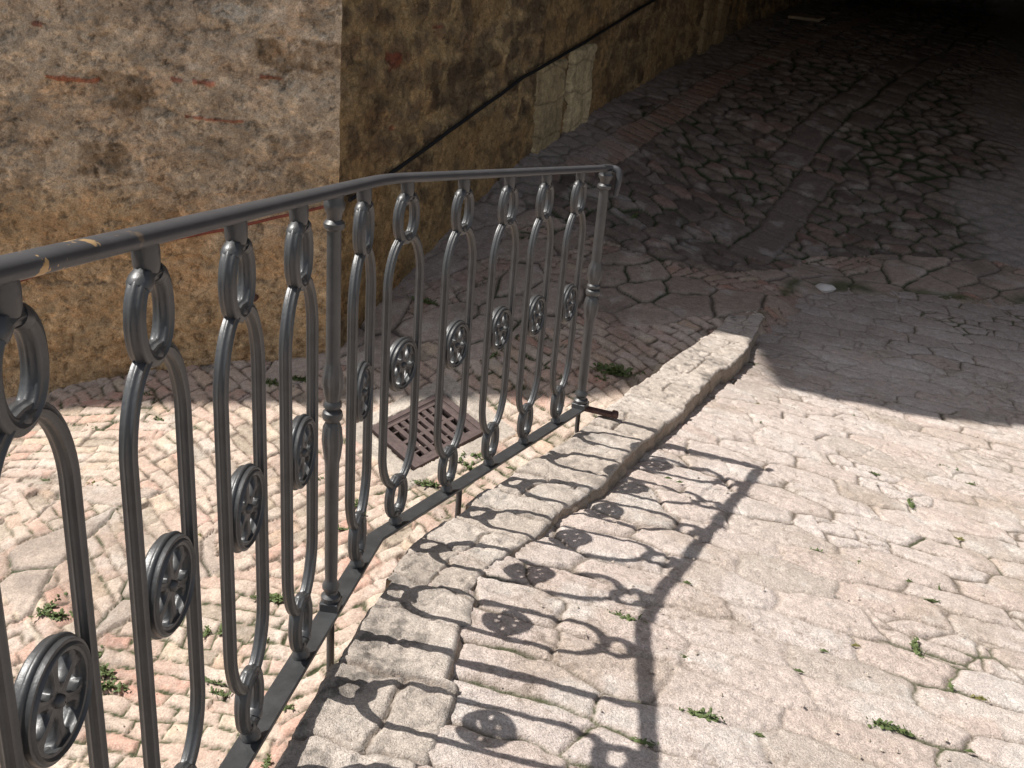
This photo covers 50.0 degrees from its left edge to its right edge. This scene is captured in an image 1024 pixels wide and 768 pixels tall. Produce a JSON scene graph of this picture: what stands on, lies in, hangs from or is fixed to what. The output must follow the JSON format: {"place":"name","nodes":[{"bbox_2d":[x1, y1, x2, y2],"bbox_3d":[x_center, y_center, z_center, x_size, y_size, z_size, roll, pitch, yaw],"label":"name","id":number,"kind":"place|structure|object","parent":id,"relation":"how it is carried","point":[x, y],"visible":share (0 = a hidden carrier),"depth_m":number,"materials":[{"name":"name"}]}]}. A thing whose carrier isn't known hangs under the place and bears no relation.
{"place":"outdoors","nodes":[
{"label":"outdoors","id":0,"kind":"place"},
{"bbox_2d":[0,0,1023,767],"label":"street paving","id":1,"kind":"structure","parent":0,"point":[776,166],"depth_m":7.28,"materials":[{"name":"stone"}]},
{"bbox_2d":[29,591,67,616],"bbox_3d":[-2.000,0.951,4.774,0.069,0.032,0.225,11,25,13],"label":"weed","id":2,"kind":"object","parent":1,"relation":"on","point":[48,607],"visible":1,"depth_m":4.75,"materials":[{"name":"green plant"}]},
{"bbox_2d":[41,608,72,620],"bbox_3d":[-1.942,0.988,4.716,0.202,0.031,0.069,5,24,0],"label":"weed","id":3,"kind":"object","parent":1,"relation":"on","point":[55,615],"visible":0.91,"depth_m":4.71,"materials":[{"name":"green plant"}]},
{"bbox_2d":[99,663,116,679],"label":"weed","id":4,"kind":"object","parent":1,"relation":"on","point":[104,670],"visible":0.47,"depth_m":4.46,"materials":[{"name":"green plant"}]},
{"bbox_2d":[101,679,129,692],"bbox_3d":[-1.625,1.202,4.399,0.205,0.031,0.075,5,24,0],"label":"weed","id":5,"kind":"object","parent":1,"relation":"on","point":[110,684],"visible":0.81,"depth_m":4.40,"materials":[{"name":"green plant"}]},
{"bbox_2d":[152,416,163,420],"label":"weed","id":6,"kind":"object","parent":1,"relation":"on","point":[159,419],"visible":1,"depth_m":6.01,"materials":[{"name":"green plant"}]},
{"bbox_2d":[203,625,210,637],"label":"weed","id":7,"kind":"object","parent":1,"relation":"on","point":[206,631],"visible":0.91,"depth_m":4.62,"materials":[{"name":"green plant"}]},
{"bbox_2d":[205,676,224,684],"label":"weed","id":8,"kind":"object","parent":1,"relation":"on","point":[208,680],"visible":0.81,"depth_m":4.40,"materials":[{"name":"green plant"}]},
{"bbox_2d":[217,623,221,634],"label":"weed","id":9,"kind":"object","parent":1,"relation":"on","point":[220,630],"visible":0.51,"depth_m":4.61,"materials":[{"name":"green plant"}]},
{"bbox_2d":[208,686,231,696],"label":"weed","id":10,"kind":"object","parent":1,"relation":"on","point":[217,692],"visible":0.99,"depth_m":4.35,"materials":[{"name":"green plant"}]},
{"bbox_2d":[250,376,278,386],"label":"weed","id":11,"kind":"object","parent":1,"relation":"on","point":[270,382],"visible":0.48,"depth_m":6.21,"materials":[{"name":"green plant"}]},
{"bbox_2d":[260,753,271,767],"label":"weed","id":12,"kind":"object","parent":1,"relation":"on","point":[266,764],"visible":1,"depth_m":4.08,"materials":[{"name":"green plant"}]},
{"bbox_2d":[250,593,282,602],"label":"weed","id":13,"kind":"object","parent":1,"relation":"on","point":[275,597],"visible":0.59,"depth_m":4.75,"materials":[{"name":"green plant"}]},
{"bbox_2d":[283,703,296,710],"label":"weed","id":14,"kind":"object","parent":1,"relation":"on","point":[288,707],"visible":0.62,"depth_m":4.28,"materials":[{"name":"green plant"}]},
{"bbox_2d":[292,375,305,381],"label":"weed","id":15,"kind":"object","parent":1,"relation":"on","point":[295,378],"visible":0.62,"depth_m":6.19,"materials":[{"name":"green plant"}]},
{"bbox_2d":[0,0,816,398],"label":"stone house","id":16,"kind":"structure","parent":1,"relation":"on","point":[118,114],"depth_m":6.09,"materials":[{"name":"stone"}]},
{"bbox_2d":[20,205,323,281],"bbox_3d":[-3.268,-0.498,6.292,4.453,1.470,0.019,5,24,0],"label":"wall cable","id":17,"kind":"object","parent":16,"relation":"attached to","point":[265,220],"depth_m":6.04,"materials":[{"name":"black rubber"}]},
{"bbox_2d":[348,0,656,201],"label":"wall cable","id":18,"kind":"object","parent":16,"relation":"attached to","point":[441,136],"depth_m":7.39,"materials":[{"name":"black rubber"}]},
{"bbox_2d":[407,295,437,304],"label":"weed","id":19,"kind":"object","parent":1,"relation":"on","point":[426,300],"visible":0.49,"depth_m":6.63,"materials":[{"name":"green plant"}]},
{"bbox_2d":[410,478,439,486],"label":"weed","id":20,"kind":"object","parent":1,"relation":"on","point":[425,483],"visible":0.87,"depth_m":5.34,"materials":[{"name":"green plant"}]},
{"bbox_2d":[372,394,482,469],"bbox_3d":[-0.431,0.241,5.696,0.454,0.178,0.429,-14,30,-35],"label":"drain grate","id":21,"kind":"object","parent":1,"relation":"on","point":[396,445],"visible":0.56,"depth_m":5.69,"materials":[{"name":"metal"}]},
{"bbox_2d":[458,456,476,469],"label":"weed","id":22,"kind":"object","parent":1,"relation":"on","point":[465,463],"visible":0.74,"depth_m":5.44,"materials":[{"name":"green plant"}]},
{"bbox_2d":[461,451,483,460],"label":"weed","id":23,"kind":"object","parent":1,"relation":"on","point":[475,454],"visible":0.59,"depth_m":5.49,"materials":[{"name":"green plant"}]},
{"bbox_2d":[274,308,764,767],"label":"stone kerb","id":24,"kind":"structure","parent":1,"relation":"on","point":[387,693],"depth_m":2.66,"materials":[{"name":"stone"}]},
{"bbox_2d":[0,164,621,767],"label":"iron railing","id":25,"kind":"object","parent":24,"relation":"on","point":[50,700],"visible":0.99,"depth_m":1.73,"materials":[{"name":"grey metal"}]},
{"bbox_2d":[19,377,1022,767],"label":"grit","id":26,"kind":"object","parent":1,"relation":"on","point":[763,587],"visible":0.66,"depth_m":3.22,"materials":[{"name":"gravel"}]},
{"bbox_2d":[594,375,628,383],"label":"weed","id":27,"kind":"object","parent":1,"relation":"on","point":[604,376],"visible":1,"depth_m":5.95,"materials":[{"name":"green plant"}]},
{"bbox_2d":[589,362,644,376],"bbox_3d":[0.571,-0.080,5.988,0.331,0.050,0.148,5,24,0],"label":"weed","id":28,"kind":"object","parent":1,"relation":"on","point":[615,369],"visible":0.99,"depth_m":5.99,"materials":[{"name":"green plant"}]},
{"bbox_2d":[629,210,642,218],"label":"weed","id":29,"kind":"object","parent":1,"relation":"on","point":[635,215],"visible":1,"depth_m":7.73,"materials":[{"name":"green plant"}]},
{"bbox_2d":[788,13,824,21],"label":"stone slab","id":30,"kind":"structure","parent":1,"relation":"on","point":[806,17],"depth_m":13.52,"materials":[{"name":"stone"}]},
{"bbox_2d":[815,283,835,292],"bbox_3d":[2.071,-0.632,7.237,0.136,0.050,0.113,5,24,0],"label":"pebble","id":31,"kind":"object","parent":1,"relation":"on","point":[825,288],"visible":1,"depth_m":7.21,"materials":[{"name":"grey stone"}]},
{"bbox_2d":[364,288,1023,767],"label":"ramp paving","id":32,"kind":"structure","parent":0,"point":[920,366],"depth_m":3.09,"materials":[{"name":"stone"}]},
{"bbox_2d":[607,609,647,622],"bbox_3d":[0.275,0.566,2.680,0.111,0.017,0.045,5,24,0],"label":"weed","id":33,"kind":"object","parent":32,"relation":"on","point":[627,616],"visible":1,"depth_m":2.68,"materials":[{"name":"green plant"}]},
{"bbox_2d":[629,736,658,747],"bbox_3d":[0.263,0.713,2.193,0.058,0.008,0.021,16,27,24],"label":"weed","id":34,"kind":"object","parent":32,"relation":"on","point":[641,741],"visible":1,"depth_m":2.19,"materials":[{"name":"green plant"}]},
{"bbox_2d":[679,707,724,722],"bbox_3d":[0.400,0.700,2.333,0.106,0.018,0.039,8,24,7],"label":"weed","id":35,"kind":"object","parent":32,"relation":"on","point":[709,716],"visible":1,"depth_m":2.33,"materials":[{"name":"green plant"}]},
{"bbox_2d":[753,731,764,736],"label":"weed","id":36,"kind":"object","parent":32,"relation":"on","point":[758,734],"visible":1,"depth_m":2.31,"materials":[{"name":"green plant"}]},
{"bbox_2d":[866,716,907,731],"bbox_3d":[0.843,0.764,2.462,0.096,0.016,0.034,5,24,0],"label":"weed","id":37,"kind":"object","parent":32,"relation":"on","point":[886,725],"visible":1,"depth_m":2.46,"materials":[{"name":"green plant"}]},
{"bbox_2d":[896,729,921,736],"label":"weed","id":38,"kind":"object","parent":32,"relation":"on","point":[909,733],"visible":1,"depth_m":2.45,"materials":[{"name":"green plant"}]},
{"bbox_2d":[907,498,918,510],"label":"weed","id":39,"kind":"object","parent":32,"relation":"on","point":[911,504],"visible":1,"depth_m":4.05,"materials":[{"name":"green plant"}]},
{"bbox_2d":[909,636,923,657],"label":"weed","id":40,"kind":"object","parent":32,"relation":"on","point":[914,645],"visible":1,"depth_m":2.89,"materials":[{"name":"green plant"}]},
{"bbox_2d":[924,598,941,601],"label":"weed","id":41,"kind":"object","parent":32,"relation":"on","point":[930,600],"visible":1,"depth_m":3.22,"materials":[{"name":"green plant"}]},
{"bbox_2d":[948,677,954,692],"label":"weed","id":42,"kind":"object","parent":32,"relation":"on","point":[950,685],"visible":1,"depth_m":2.72,"materials":[{"name":"green plant"}]},
{"bbox_2d":[970,694,989,700],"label":"weed","id":43,"kind":"object","parent":32,"relation":"on","point":[980,698],"visible":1,"depth_m":2.70,"materials":[{"name":"green plant"}]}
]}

